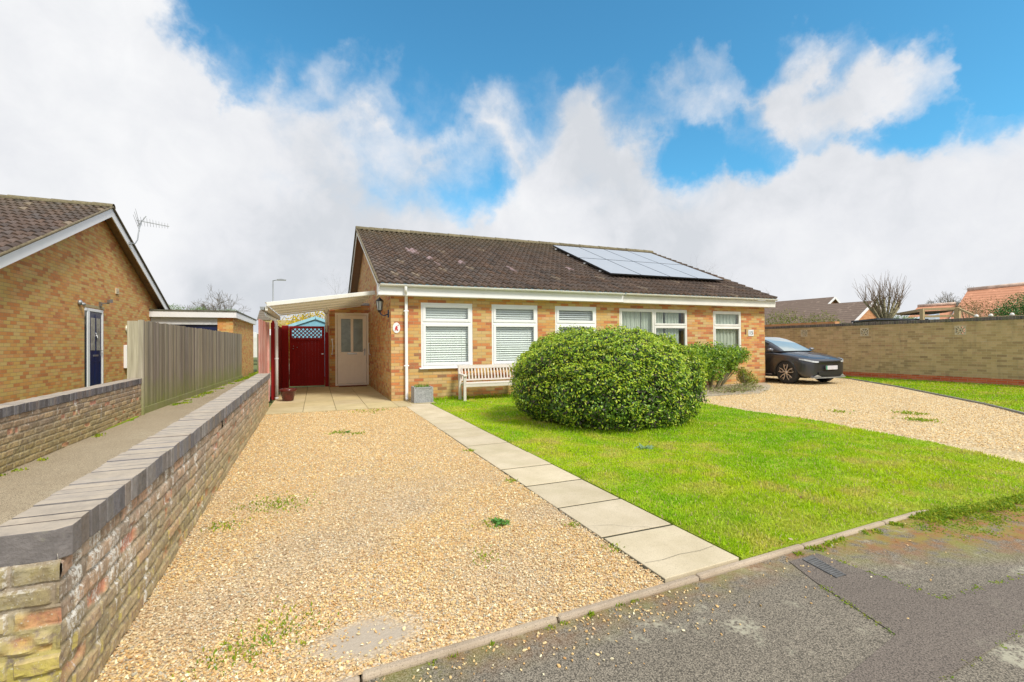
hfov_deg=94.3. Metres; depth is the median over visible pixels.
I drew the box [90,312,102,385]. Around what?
door
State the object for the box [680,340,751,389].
evergreen shrub
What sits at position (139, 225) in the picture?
tv aerial
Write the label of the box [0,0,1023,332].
sky
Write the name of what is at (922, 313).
pergola
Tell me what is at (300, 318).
forsythia
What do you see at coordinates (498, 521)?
weed plant
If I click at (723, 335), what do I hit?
window
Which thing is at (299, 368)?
garden gate
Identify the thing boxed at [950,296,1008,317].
bare shrub
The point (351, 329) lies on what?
front door
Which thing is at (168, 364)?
timber fence
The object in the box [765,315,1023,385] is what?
tall wall
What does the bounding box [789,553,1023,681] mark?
road patch
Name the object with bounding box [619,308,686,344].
window
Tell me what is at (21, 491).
alley path
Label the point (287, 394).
glazed pot
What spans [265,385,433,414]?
patio
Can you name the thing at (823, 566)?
drain cover
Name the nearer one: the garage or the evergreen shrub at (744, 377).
the evergreen shrub at (744, 377)
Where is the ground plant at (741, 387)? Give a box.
[705,381,767,393]
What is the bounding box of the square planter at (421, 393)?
[411,383,432,402]
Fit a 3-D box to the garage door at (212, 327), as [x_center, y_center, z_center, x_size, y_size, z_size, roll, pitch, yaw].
[-12.926,0.466,18.049,3.050,2.190,0.048,0,-1,-22]
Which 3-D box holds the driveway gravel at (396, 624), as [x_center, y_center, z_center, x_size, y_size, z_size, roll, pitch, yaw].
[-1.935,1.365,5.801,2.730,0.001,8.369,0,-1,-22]
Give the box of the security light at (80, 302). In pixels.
[78,300,85,305]
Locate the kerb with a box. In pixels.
[337,510,925,681]
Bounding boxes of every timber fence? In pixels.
[127,320,242,414]
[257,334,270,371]
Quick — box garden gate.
[282,325,328,387]
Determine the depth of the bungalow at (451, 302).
13.65 m
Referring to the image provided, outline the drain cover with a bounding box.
[803,555,845,577]
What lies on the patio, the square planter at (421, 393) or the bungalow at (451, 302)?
the square planter at (421, 393)
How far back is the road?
2.18 m
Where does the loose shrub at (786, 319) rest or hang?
on the ground at (271, 401)
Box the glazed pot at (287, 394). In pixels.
[279,388,296,400]
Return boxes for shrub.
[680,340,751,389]
[735,367,759,384]
[765,309,845,333]
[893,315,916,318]
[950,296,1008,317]
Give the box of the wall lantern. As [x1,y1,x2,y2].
[376,297,388,317]
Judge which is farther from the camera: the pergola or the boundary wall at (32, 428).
the pergola
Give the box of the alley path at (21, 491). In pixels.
[0,370,270,524]
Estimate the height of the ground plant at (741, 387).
0.312 m
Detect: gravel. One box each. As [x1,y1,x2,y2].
[97,408,662,681]
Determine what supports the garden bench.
on the lawn at (827, 533)
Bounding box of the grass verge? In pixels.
[839,377,1023,411]
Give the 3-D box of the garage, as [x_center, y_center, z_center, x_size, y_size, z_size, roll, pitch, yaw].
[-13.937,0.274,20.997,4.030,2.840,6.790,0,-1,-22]
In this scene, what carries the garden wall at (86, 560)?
on the ground at (271, 401)
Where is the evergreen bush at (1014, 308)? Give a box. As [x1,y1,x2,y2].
[986,292,1023,315]
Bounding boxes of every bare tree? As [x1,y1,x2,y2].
[184,284,250,313]
[925,286,971,314]
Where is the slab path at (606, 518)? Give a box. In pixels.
[406,403,738,582]
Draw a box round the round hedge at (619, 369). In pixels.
[508,323,710,431]
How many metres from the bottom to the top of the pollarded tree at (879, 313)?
4.987 m
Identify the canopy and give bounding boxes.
[260,291,374,399]
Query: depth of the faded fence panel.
10.58 m
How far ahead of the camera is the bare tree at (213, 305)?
60.92 m
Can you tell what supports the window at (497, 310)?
in the bungalow at (451, 302)
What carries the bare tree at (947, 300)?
on the ground at (271, 401)
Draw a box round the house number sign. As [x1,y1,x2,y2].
[748,330,753,335]
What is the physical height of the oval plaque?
0.250 m
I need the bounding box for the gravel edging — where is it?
[850,378,1023,414]
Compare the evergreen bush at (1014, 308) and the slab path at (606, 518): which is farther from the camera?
the evergreen bush at (1014, 308)
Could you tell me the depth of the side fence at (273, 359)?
11.68 m
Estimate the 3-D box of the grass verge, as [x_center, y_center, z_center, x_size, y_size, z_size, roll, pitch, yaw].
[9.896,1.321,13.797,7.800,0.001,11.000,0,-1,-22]
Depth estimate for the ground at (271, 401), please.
16.54 m
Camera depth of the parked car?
15.09 m
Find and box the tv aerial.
[128,209,168,244]
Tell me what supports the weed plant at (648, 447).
on the lawn at (827, 533)
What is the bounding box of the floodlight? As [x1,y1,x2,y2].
[99,299,112,306]
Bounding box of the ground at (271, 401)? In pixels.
[253,357,360,681]
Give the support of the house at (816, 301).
on the ground at (271, 401)
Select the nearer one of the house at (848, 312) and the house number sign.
the house number sign
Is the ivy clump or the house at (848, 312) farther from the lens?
the ivy clump
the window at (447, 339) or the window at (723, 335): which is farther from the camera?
the window at (723, 335)
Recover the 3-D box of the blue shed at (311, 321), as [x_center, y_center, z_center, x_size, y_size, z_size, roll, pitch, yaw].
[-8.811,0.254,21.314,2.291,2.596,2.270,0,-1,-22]
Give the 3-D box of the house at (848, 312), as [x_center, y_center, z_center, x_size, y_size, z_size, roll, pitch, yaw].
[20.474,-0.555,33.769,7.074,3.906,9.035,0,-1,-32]
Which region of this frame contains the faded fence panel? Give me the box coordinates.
[258,319,269,400]
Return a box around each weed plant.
[491,517,510,526]
[634,443,653,449]
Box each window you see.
[419,302,472,368]
[492,304,537,363]
[555,306,595,332]
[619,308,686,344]
[713,311,740,349]
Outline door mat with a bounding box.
[339,385,366,386]
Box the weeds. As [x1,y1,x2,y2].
[0,368,1023,681]
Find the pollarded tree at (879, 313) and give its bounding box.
[852,271,909,317]
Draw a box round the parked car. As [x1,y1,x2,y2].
[765,337,845,383]
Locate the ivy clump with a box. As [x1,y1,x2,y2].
[168,303,244,313]
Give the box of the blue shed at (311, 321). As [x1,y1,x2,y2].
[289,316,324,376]
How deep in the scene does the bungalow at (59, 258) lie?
11.86 m
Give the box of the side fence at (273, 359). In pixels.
[271,320,281,399]
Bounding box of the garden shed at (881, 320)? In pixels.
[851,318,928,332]
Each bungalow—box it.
[0,194,169,403]
[324,226,777,400]
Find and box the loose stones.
[376,520,1022,681]
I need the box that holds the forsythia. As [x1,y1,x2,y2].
[277,311,324,326]
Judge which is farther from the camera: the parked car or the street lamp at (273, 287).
the street lamp at (273, 287)
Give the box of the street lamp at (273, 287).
[272,279,285,310]
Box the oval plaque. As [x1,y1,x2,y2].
[393,323,399,332]
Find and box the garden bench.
[458,364,516,400]
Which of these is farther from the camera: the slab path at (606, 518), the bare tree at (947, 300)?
the bare tree at (947, 300)
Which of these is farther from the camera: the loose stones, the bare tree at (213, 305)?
the bare tree at (213, 305)
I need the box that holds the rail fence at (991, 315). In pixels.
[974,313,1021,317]
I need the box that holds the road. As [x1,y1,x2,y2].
[364,503,1023,681]
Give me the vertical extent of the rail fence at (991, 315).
2.040 m
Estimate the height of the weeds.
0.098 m
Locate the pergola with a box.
[896,307,974,333]
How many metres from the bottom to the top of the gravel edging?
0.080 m
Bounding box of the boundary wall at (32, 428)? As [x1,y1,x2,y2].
[0,378,141,473]
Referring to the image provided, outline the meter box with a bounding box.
[124,345,126,367]
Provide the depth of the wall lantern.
11.25 m
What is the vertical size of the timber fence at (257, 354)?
2.015 m
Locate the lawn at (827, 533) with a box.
[434,396,1023,560]
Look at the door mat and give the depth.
15.13 m
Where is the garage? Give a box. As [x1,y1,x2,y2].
[149,309,256,376]
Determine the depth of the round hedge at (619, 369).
7.06 m
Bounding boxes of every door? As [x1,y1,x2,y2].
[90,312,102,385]
[171,324,217,330]
[335,313,368,385]
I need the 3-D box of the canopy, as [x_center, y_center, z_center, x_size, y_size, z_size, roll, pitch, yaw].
[-5.256,0.119,12.989,2.492,2.627,4.275,0,-1,-22]
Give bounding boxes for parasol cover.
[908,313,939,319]
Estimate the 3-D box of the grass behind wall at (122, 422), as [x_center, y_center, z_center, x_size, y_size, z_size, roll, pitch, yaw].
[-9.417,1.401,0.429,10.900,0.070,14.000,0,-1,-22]
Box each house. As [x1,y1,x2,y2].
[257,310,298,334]
[764,301,881,335]
[772,297,840,307]
[908,282,1023,333]
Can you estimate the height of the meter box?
0.740 m
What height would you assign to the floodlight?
0.220 m
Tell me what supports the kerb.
on the ground at (271, 401)
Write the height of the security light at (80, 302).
0.163 m
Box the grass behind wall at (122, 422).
[99,416,138,432]
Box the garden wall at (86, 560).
[0,373,269,681]
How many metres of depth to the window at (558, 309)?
12.95 m

